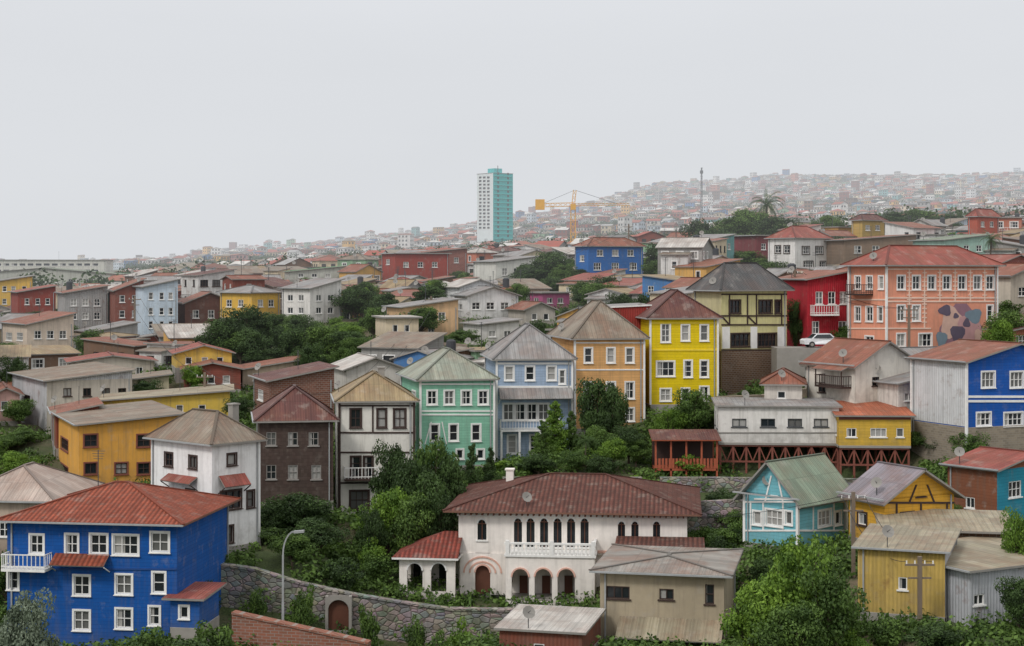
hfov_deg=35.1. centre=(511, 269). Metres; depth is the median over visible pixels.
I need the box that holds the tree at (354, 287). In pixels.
[341,284,358,318]
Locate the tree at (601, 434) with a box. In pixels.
[578,424,619,455]
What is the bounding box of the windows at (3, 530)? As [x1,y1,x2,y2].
[0,523,6,537]
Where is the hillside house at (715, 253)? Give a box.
[712,248,729,258]
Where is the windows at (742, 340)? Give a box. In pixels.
[728,299,780,347]
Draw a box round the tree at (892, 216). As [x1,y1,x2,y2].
[879,209,924,221]
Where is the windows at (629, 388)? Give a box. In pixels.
[583,347,635,421]
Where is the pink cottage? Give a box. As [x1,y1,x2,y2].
[0,371,24,425]
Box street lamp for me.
[282,530,304,619]
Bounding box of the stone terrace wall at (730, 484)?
[660,477,857,492]
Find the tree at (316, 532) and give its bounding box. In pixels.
[281,516,353,556]
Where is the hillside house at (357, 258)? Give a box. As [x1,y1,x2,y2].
[335,253,379,266]
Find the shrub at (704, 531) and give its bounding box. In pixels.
[687,526,715,545]
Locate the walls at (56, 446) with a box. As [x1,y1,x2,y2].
[52,406,98,458]
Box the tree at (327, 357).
[318,354,337,363]
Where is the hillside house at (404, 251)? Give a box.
[396,250,428,252]
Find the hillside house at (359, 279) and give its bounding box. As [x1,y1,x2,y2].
[345,276,362,285]
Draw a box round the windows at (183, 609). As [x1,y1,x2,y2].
[177,604,189,620]
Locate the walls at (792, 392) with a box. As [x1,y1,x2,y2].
[764,386,801,398]
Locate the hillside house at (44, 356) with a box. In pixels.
[29,345,81,369]
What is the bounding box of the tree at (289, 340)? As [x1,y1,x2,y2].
[277,327,309,356]
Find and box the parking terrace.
[771,346,821,376]
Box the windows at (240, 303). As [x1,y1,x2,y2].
[227,300,273,307]
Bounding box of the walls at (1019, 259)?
[1005,256,1023,262]
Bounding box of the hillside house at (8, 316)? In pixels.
[0,313,35,321]
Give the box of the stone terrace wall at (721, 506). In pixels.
[687,499,742,531]
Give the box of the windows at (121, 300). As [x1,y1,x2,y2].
[119,295,135,317]
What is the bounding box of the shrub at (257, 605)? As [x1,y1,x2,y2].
[242,586,267,615]
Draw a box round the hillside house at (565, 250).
[550,247,574,259]
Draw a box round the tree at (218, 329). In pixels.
[193,317,241,350]
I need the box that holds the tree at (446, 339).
[444,335,459,342]
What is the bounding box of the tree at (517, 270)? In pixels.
[513,263,529,277]
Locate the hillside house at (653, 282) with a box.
[639,257,683,299]
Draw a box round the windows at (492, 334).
[488,331,510,337]
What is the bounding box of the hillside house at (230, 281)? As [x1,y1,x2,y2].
[220,259,267,289]
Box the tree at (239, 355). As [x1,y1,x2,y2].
[212,329,262,363]
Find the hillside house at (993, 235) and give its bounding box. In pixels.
[971,232,1009,239]
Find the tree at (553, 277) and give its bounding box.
[539,275,569,286]
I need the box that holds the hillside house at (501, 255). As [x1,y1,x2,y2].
[491,248,516,258]
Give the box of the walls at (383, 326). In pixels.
[376,318,418,336]
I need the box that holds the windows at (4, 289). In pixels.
[2,286,25,304]
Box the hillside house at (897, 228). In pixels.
[882,221,947,239]
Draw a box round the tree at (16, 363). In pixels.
[0,355,29,381]
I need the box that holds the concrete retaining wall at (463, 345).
[365,342,466,346]
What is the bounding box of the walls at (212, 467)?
[151,440,260,553]
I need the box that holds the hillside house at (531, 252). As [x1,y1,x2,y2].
[503,249,545,256]
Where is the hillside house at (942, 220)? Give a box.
[940,218,953,226]
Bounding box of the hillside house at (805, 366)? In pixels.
[800,365,806,387]
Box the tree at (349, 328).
[339,325,367,336]
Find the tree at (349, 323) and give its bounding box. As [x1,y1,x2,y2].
[331,321,359,328]
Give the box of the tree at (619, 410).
[596,384,629,459]
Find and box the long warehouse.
[0,267,126,284]
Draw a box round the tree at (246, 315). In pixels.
[216,304,277,362]
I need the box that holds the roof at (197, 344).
[168,341,235,354]
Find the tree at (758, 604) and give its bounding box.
[717,573,792,645]
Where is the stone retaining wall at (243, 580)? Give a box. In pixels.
[221,562,597,643]
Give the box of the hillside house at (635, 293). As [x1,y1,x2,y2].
[628,286,641,300]
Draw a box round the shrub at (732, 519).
[717,508,742,526]
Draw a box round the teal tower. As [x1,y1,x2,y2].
[477,166,512,241]
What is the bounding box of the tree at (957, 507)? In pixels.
[954,504,962,508]
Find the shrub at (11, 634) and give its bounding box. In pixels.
[0,623,25,645]
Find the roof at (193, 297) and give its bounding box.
[178,291,219,304]
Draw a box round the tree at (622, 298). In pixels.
[605,292,632,303]
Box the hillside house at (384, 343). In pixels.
[357,331,447,362]
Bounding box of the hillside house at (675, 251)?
[655,228,714,274]
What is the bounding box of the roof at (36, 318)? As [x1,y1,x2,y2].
[0,311,77,325]
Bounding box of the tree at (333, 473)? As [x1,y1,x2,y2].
[333,459,334,488]
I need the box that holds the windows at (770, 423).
[714,411,828,429]
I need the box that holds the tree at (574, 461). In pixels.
[556,449,588,471]
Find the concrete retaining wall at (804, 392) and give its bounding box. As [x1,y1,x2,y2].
[715,388,806,397]
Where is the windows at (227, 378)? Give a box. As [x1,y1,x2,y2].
[190,376,229,384]
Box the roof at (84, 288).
[59,284,110,293]
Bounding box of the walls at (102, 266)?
[0,260,112,271]
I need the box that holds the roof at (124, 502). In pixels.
[0,481,240,566]
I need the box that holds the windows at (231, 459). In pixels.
[163,451,255,543]
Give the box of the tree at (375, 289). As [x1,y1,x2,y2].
[358,281,380,315]
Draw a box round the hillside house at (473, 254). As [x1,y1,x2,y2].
[467,247,499,262]
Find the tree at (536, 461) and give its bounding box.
[521,453,558,473]
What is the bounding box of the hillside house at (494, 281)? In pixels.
[485,280,497,283]
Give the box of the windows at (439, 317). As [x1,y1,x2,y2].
[408,312,445,331]
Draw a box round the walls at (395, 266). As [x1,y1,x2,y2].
[382,254,448,279]
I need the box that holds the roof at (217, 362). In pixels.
[180,358,244,370]
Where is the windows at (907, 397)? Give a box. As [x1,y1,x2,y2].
[904,393,909,401]
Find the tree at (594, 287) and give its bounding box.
[578,282,617,302]
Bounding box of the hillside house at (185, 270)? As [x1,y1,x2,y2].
[173,266,207,284]
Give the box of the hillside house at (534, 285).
[495,269,552,300]
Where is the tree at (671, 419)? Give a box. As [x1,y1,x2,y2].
[650,405,689,428]
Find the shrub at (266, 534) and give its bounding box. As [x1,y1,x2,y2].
[258,527,285,542]
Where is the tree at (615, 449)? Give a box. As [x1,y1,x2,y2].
[593,437,628,472]
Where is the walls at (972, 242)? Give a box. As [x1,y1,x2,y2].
[914,235,989,253]
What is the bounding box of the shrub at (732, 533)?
[713,522,743,547]
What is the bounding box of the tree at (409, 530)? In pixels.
[384,490,436,549]
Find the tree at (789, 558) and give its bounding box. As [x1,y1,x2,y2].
[763,531,836,610]
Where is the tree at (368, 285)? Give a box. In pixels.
[355,282,377,300]
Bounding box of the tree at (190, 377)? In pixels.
[180,365,208,385]
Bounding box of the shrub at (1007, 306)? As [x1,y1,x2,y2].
[998,300,1023,314]
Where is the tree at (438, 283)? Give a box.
[426,279,447,289]
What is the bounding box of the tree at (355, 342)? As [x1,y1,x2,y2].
[341,337,367,352]
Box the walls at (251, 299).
[220,293,279,319]
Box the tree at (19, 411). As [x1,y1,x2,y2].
[1,398,35,427]
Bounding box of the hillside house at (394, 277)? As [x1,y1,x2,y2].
[379,276,422,283]
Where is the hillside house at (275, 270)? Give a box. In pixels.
[261,264,291,278]
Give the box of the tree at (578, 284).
[569,281,595,302]
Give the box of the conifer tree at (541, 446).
[527,420,558,462]
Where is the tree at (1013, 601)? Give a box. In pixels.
[993,576,1023,627]
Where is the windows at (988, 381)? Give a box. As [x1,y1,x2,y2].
[976,370,1023,427]
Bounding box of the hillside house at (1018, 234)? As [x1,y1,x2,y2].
[1010,231,1023,236]
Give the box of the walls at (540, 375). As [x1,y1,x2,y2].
[486,358,570,460]
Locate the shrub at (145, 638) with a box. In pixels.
[124,626,189,645]
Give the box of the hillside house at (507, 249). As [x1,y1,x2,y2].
[489,239,520,253]
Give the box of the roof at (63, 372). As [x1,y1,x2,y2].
[8,362,136,381]
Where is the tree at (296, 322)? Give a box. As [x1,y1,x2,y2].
[287,314,313,337]
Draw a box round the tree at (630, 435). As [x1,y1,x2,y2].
[610,425,648,463]
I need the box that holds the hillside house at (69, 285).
[32,281,82,308]
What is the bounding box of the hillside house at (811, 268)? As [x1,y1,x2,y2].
[796,252,815,270]
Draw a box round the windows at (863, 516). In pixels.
[856,496,926,527]
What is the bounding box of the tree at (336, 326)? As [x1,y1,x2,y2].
[331,324,345,335]
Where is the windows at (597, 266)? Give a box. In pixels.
[579,250,636,270]
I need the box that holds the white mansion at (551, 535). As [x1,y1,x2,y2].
[392,468,702,606]
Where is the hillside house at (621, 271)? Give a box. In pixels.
[567,269,626,277]
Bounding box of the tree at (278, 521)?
[260,504,302,532]
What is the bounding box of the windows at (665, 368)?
[656,324,709,401]
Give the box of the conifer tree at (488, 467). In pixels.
[481,447,500,481]
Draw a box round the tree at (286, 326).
[277,323,293,348]
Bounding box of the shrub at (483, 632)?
[482,629,498,643]
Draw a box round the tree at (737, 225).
[707,215,762,234]
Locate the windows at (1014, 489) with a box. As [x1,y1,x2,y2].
[964,480,1022,509]
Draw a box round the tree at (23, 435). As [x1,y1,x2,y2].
[4,429,36,446]
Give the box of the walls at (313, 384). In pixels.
[254,369,333,411]
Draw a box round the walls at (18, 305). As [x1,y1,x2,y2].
[11,286,55,312]
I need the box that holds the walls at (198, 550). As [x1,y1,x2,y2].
[7,507,226,645]
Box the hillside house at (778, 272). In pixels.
[767,263,800,276]
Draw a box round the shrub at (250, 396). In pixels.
[242,392,252,401]
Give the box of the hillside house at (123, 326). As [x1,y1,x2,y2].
[70,320,140,350]
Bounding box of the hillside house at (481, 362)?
[471,358,484,367]
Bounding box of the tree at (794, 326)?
[787,299,802,345]
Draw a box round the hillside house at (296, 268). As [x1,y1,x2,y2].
[271,266,307,269]
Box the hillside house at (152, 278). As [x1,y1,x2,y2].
[133,273,176,282]
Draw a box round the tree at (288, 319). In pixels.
[282,314,307,323]
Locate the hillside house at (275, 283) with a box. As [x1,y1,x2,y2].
[265,267,292,313]
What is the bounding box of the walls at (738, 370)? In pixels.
[693,291,786,394]
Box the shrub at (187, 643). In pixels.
[172,638,213,645]
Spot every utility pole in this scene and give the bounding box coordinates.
[128,296,140,320]
[196,372,212,386]
[787,269,802,275]
[840,492,866,577]
[900,305,917,346]
[905,556,934,624]
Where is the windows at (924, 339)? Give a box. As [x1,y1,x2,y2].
[853,275,994,346]
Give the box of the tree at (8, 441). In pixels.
[0,437,25,451]
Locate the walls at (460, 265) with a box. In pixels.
[427,249,466,274]
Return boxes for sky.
[0,0,1023,259]
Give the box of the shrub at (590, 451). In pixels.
[584,447,596,460]
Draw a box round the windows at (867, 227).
[865,225,879,230]
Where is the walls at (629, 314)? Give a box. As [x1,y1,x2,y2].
[612,306,649,329]
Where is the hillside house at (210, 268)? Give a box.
[192,259,215,270]
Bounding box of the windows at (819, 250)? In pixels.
[774,245,825,266]
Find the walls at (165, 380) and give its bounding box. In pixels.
[132,375,168,388]
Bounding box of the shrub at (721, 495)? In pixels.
[703,487,736,499]
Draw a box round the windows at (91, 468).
[59,433,150,475]
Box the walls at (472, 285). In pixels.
[443,280,498,297]
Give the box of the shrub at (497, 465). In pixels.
[493,460,514,470]
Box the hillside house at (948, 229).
[946,227,957,233]
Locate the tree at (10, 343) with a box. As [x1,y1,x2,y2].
[0,342,19,344]
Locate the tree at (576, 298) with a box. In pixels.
[569,287,587,305]
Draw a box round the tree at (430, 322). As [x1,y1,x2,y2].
[395,306,446,331]
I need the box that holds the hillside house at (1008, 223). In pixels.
[999,217,1023,231]
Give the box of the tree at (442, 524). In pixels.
[421,494,458,536]
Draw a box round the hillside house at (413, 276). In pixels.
[381,265,427,281]
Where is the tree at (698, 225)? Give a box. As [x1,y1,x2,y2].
[679,218,716,236]
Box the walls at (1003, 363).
[911,345,1023,462]
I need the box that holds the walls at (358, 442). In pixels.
[336,402,412,514]
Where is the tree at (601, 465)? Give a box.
[585,453,622,473]
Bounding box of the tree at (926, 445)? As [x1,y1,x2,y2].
[919,441,937,448]
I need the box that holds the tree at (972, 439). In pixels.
[947,431,992,452]
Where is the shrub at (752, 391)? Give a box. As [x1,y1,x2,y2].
[737,386,763,394]
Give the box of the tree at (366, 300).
[357,287,369,318]
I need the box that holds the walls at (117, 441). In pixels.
[54,415,179,483]
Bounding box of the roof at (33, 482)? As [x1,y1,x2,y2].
[0,462,104,501]
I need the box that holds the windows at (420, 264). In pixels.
[386,259,437,267]
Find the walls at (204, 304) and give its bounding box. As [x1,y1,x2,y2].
[178,293,219,322]
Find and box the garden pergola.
[648,429,720,476]
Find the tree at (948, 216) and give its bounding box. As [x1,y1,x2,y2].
[930,213,967,224]
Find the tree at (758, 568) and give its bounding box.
[748,557,777,581]
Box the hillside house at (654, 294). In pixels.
[646,286,692,300]
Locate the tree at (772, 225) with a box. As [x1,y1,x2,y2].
[750,215,804,234]
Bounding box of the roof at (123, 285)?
[107,278,146,291]
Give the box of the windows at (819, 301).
[812,292,846,333]
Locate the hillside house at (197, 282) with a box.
[178,256,236,297]
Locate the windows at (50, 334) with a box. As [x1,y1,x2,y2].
[5,331,65,341]
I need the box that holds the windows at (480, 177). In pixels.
[478,176,489,228]
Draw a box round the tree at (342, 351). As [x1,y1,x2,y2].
[329,347,356,361]
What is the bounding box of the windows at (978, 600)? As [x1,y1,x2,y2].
[972,594,986,607]
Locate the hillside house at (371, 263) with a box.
[367,262,381,279]
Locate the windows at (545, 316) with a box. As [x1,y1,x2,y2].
[531,314,548,320]
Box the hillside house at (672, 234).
[667,232,691,236]
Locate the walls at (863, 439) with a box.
[836,417,910,447]
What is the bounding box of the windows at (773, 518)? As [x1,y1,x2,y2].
[751,495,842,528]
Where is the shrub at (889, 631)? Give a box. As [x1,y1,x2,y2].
[861,612,906,645]
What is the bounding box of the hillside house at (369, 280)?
[341,276,377,284]
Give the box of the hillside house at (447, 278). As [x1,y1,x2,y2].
[417,276,454,282]
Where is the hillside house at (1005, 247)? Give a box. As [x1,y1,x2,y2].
[983,228,1023,253]
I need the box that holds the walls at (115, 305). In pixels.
[109,280,143,322]
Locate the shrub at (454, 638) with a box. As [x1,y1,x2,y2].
[445,615,473,645]
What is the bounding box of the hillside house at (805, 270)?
[787,267,810,271]
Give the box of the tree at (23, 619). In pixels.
[0,587,60,645]
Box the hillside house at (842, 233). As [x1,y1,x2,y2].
[818,228,857,238]
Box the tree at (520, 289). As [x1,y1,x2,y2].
[505,283,530,301]
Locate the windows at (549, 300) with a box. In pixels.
[534,298,563,303]
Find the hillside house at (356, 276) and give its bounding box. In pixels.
[341,275,372,281]
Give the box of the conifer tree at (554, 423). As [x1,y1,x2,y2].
[543,401,569,458]
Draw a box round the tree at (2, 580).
[0,557,6,605]
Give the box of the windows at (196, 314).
[192,310,214,318]
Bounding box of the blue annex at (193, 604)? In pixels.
[161,581,226,640]
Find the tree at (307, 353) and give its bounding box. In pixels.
[293,341,326,365]
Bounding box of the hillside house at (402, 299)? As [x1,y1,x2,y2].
[393,296,413,303]
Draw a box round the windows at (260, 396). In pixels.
[257,389,262,401]
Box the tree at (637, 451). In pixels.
[623,439,651,466]
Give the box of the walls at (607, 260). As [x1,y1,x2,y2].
[576,247,642,273]
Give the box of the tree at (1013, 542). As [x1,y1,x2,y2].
[1000,506,1023,555]
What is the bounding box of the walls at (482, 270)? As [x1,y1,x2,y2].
[473,257,536,279]
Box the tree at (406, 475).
[390,452,445,498]
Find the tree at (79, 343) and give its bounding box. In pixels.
[73,328,104,353]
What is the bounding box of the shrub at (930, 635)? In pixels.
[901,621,964,645]
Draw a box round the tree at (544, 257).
[518,251,574,280]
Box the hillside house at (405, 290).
[391,289,418,294]
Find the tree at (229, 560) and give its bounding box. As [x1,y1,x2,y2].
[225,553,236,563]
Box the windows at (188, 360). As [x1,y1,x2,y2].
[185,357,222,364]
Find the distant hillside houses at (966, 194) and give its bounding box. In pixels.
[0,168,1023,283]
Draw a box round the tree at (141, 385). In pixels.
[132,378,163,390]
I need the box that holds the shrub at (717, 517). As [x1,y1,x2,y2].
[708,512,725,523]
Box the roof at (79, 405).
[48,397,103,415]
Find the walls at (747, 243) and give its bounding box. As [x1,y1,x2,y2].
[734,236,767,261]
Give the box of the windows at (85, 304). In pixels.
[70,299,100,319]
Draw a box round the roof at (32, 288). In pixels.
[11,284,58,292]
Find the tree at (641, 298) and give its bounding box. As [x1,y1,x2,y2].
[629,292,649,303]
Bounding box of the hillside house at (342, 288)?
[341,284,359,318]
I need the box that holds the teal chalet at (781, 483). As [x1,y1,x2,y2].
[732,453,848,549]
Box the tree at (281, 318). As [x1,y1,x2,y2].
[264,313,290,325]
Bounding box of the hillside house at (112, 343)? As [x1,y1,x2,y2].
[80,321,146,354]
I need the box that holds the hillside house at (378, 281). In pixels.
[374,265,383,283]
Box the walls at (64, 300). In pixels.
[58,286,107,328]
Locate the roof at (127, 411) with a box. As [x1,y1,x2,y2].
[49,400,184,425]
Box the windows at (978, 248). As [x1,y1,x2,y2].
[964,245,981,251]
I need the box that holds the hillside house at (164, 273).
[151,272,179,275]
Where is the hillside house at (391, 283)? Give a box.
[379,279,422,288]
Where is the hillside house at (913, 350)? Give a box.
[900,346,937,354]
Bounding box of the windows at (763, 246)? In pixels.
[761,243,765,249]
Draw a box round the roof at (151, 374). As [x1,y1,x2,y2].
[132,370,172,379]
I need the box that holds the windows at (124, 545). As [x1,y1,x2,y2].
[5,531,170,631]
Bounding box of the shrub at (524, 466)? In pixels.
[514,463,544,472]
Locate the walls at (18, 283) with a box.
[0,276,31,306]
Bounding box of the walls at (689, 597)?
[600,573,733,645]
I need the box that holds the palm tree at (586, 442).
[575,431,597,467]
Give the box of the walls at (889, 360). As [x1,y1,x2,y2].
[807,344,909,402]
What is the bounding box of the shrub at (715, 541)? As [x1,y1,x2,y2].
[704,533,737,547]
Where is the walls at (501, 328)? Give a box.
[463,321,518,344]
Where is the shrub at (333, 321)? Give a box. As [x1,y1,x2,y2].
[328,316,342,326]
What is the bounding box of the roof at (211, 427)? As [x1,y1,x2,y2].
[143,408,267,487]
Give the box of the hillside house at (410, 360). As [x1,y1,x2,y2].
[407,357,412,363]
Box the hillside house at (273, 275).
[235,274,281,278]
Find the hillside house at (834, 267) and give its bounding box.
[814,265,845,269]
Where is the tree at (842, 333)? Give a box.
[830,325,849,337]
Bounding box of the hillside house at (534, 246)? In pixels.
[523,244,549,249]
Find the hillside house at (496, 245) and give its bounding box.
[482,243,498,248]
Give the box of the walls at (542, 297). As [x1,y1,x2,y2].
[530,293,568,308]
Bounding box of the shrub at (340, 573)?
[320,557,365,589]
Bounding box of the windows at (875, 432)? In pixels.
[835,428,904,437]
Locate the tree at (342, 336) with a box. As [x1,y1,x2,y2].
[329,331,369,344]
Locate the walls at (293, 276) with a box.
[285,266,345,282]
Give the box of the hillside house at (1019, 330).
[982,313,1023,343]
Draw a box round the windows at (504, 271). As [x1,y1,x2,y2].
[502,268,515,275]
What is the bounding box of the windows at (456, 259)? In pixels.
[454,257,458,262]
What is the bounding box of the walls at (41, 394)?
[13,371,131,434]
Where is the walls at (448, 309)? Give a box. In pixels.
[387,300,457,334]
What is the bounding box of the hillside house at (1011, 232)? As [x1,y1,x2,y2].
[999,228,1023,235]
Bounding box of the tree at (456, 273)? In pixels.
[449,271,463,278]
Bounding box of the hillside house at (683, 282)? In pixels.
[662,263,701,289]
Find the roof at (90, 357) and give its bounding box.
[63,351,158,362]
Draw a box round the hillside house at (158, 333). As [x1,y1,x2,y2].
[136,323,208,341]
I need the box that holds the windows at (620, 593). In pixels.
[606,584,715,605]
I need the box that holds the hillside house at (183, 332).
[161,313,212,340]
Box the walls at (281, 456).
[258,422,333,512]
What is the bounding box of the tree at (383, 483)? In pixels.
[368,439,408,509]
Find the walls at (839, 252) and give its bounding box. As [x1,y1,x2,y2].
[826,235,915,266]
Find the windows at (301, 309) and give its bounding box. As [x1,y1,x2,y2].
[286,295,333,313]
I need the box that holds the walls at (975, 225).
[968,217,998,234]
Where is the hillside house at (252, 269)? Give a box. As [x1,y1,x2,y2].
[226,266,264,273]
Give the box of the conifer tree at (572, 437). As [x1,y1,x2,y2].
[561,410,583,452]
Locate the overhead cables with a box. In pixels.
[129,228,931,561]
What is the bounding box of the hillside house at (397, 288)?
[380,272,416,293]
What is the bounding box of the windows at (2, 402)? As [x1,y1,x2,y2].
[0,401,7,410]
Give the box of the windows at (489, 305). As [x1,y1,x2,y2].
[458,302,508,310]
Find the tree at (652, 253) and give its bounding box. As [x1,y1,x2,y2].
[644,242,657,272]
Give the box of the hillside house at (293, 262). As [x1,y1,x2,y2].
[292,254,318,268]
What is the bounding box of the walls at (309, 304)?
[282,281,340,324]
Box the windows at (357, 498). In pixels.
[348,408,406,510]
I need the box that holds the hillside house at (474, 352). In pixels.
[456,322,486,359]
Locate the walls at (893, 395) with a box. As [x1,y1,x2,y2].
[876,382,909,409]
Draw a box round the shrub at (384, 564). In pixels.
[350,553,398,581]
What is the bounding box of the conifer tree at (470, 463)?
[463,443,483,482]
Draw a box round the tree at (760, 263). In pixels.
[757,261,783,266]
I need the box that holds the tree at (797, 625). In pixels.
[746,598,830,645]
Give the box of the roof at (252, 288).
[216,285,281,292]
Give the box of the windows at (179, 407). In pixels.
[176,405,205,410]
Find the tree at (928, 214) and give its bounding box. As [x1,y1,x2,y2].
[905,208,940,218]
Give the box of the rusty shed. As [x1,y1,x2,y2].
[494,604,605,645]
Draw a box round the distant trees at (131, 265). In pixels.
[18,170,1023,285]
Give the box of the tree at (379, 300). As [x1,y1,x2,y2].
[361,292,399,313]
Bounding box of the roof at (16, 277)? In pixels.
[0,275,34,280]
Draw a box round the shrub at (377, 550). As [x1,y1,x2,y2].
[358,537,388,574]
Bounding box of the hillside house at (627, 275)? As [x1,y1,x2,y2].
[594,269,641,281]
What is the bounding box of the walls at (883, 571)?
[857,543,955,621]
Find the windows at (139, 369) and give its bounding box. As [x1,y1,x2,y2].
[136,367,142,373]
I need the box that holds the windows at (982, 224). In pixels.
[981,221,992,226]
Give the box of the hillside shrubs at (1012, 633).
[0,233,1023,645]
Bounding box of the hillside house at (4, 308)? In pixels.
[0,305,10,316]
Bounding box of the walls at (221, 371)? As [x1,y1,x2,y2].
[184,364,240,391]
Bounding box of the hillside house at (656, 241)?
[649,229,664,242]
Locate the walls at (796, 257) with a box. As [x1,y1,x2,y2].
[768,239,829,268]
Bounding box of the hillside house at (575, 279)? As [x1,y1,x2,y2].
[556,273,618,299]
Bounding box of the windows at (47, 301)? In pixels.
[25,298,49,304]
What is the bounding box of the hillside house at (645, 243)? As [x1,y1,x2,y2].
[640,242,657,255]
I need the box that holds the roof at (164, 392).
[99,384,233,400]
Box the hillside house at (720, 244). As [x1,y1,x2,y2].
[710,238,728,256]
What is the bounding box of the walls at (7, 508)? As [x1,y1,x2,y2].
[0,503,41,556]
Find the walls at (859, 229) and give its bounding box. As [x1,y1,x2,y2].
[853,221,885,237]
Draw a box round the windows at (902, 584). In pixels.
[896,577,908,591]
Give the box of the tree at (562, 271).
[547,262,578,278]
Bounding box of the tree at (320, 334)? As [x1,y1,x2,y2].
[299,324,345,354]
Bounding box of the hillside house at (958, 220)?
[939,218,967,224]
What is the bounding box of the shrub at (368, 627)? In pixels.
[358,603,380,645]
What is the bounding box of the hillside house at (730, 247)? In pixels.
[699,231,736,258]
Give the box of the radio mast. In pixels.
[700,168,702,217]
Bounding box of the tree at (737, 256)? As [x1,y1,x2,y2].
[734,253,742,261]
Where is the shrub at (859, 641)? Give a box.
[838,627,872,645]
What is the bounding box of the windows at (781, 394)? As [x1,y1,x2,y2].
[776,391,785,398]
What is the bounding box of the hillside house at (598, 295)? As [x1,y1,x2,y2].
[584,287,632,303]
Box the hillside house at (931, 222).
[914,217,948,235]
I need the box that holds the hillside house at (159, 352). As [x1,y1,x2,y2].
[135,321,211,368]
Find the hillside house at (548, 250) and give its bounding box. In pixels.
[540,248,551,252]
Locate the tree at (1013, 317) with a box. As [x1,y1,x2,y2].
[985,310,1023,335]
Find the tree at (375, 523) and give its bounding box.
[355,506,389,557]
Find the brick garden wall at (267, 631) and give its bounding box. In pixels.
[231,610,370,645]
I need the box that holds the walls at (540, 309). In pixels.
[508,303,554,324]
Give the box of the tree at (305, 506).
[262,491,334,531]
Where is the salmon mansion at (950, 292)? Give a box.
[839,245,1006,346]
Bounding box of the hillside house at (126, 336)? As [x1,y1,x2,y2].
[81,332,150,341]
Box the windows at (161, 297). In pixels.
[148,292,173,328]
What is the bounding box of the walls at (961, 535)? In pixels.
[958,533,1007,537]
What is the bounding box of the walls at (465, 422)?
[402,377,492,471]
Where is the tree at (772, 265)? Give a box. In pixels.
[761,261,787,268]
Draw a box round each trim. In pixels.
[0,302,71,346]
[0,450,228,625]
[0,501,44,502]
[7,372,129,391]
[46,395,56,440]
[47,410,74,454]
[55,276,105,323]
[100,384,104,397]
[106,289,111,322]
[133,277,175,322]
[142,403,257,541]
[215,292,278,317]
[248,354,331,408]
[251,412,329,499]
[283,278,339,318]
[330,366,414,507]
[381,253,447,275]
[381,287,455,329]
[395,373,494,459]
[480,341,573,461]
[547,323,644,425]
[571,238,641,273]
[589,571,735,640]
[635,303,718,404]
[685,277,786,350]
[718,390,838,472]
[764,238,787,261]
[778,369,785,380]
[780,266,847,331]
[798,349,853,397]
[834,417,910,477]
[851,525,956,609]
[872,366,896,383]
[903,357,1023,446]
[908,229,988,249]
[939,447,997,486]
[945,566,969,572]
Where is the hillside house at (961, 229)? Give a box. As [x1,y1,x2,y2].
[953,226,967,234]
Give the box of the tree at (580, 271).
[569,269,588,275]
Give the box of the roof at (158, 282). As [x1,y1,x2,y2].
[132,278,180,287]
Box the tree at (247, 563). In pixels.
[239,560,253,565]
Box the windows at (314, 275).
[298,274,330,277]
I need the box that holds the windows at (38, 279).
[35,279,92,282]
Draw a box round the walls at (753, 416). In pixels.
[714,405,838,445]
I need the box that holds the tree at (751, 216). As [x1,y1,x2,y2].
[731,208,770,234]
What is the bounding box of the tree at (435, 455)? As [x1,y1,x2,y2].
[407,435,461,518]
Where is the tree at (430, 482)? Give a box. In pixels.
[406,467,450,526]
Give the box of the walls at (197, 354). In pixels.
[171,346,231,382]
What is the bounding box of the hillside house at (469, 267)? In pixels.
[467,250,485,272]
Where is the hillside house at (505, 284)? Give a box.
[492,271,522,301]
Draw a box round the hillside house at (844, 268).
[836,266,847,269]
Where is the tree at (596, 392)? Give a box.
[574,377,615,451]
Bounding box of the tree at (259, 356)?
[241,348,290,361]
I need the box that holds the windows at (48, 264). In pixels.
[0,262,108,271]
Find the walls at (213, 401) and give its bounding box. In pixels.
[102,392,229,415]
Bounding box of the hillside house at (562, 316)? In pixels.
[553,306,582,324]
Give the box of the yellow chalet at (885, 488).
[836,461,966,540]
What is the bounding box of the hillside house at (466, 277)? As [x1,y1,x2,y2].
[453,277,479,280]
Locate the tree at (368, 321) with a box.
[357,307,388,337]
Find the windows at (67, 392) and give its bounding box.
[24,388,125,404]
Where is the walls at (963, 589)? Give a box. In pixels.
[945,567,1023,627]
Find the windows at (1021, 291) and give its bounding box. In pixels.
[1018,287,1023,296]
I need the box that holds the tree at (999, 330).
[980,318,1021,341]
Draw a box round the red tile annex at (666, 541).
[615,536,704,547]
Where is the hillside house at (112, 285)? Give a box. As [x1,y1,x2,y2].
[88,284,119,288]
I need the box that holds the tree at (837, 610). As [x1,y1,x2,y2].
[783,564,870,645]
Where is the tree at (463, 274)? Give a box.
[456,272,472,278]
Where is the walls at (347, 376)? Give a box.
[334,359,401,389]
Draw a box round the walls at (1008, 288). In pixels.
[998,272,1023,312]
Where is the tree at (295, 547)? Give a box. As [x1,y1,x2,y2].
[266,533,319,568]
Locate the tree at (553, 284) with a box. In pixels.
[540,277,570,291]
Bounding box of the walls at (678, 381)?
[641,319,716,413]
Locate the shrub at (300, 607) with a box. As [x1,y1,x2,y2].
[289,583,314,625]
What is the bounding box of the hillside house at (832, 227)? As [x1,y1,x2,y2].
[821,212,851,232]
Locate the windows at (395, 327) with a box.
[393,325,409,331]
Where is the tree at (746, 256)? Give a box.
[734,250,767,262]
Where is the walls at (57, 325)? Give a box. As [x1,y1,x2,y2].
[3,314,73,347]
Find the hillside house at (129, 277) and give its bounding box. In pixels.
[124,269,158,282]
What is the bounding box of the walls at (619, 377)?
[552,337,642,435]
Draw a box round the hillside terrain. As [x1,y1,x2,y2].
[0,196,1022,645]
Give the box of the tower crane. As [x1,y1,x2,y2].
[535,190,628,241]
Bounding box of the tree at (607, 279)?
[587,275,618,286]
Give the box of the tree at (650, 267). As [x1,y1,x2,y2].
[640,260,657,273]

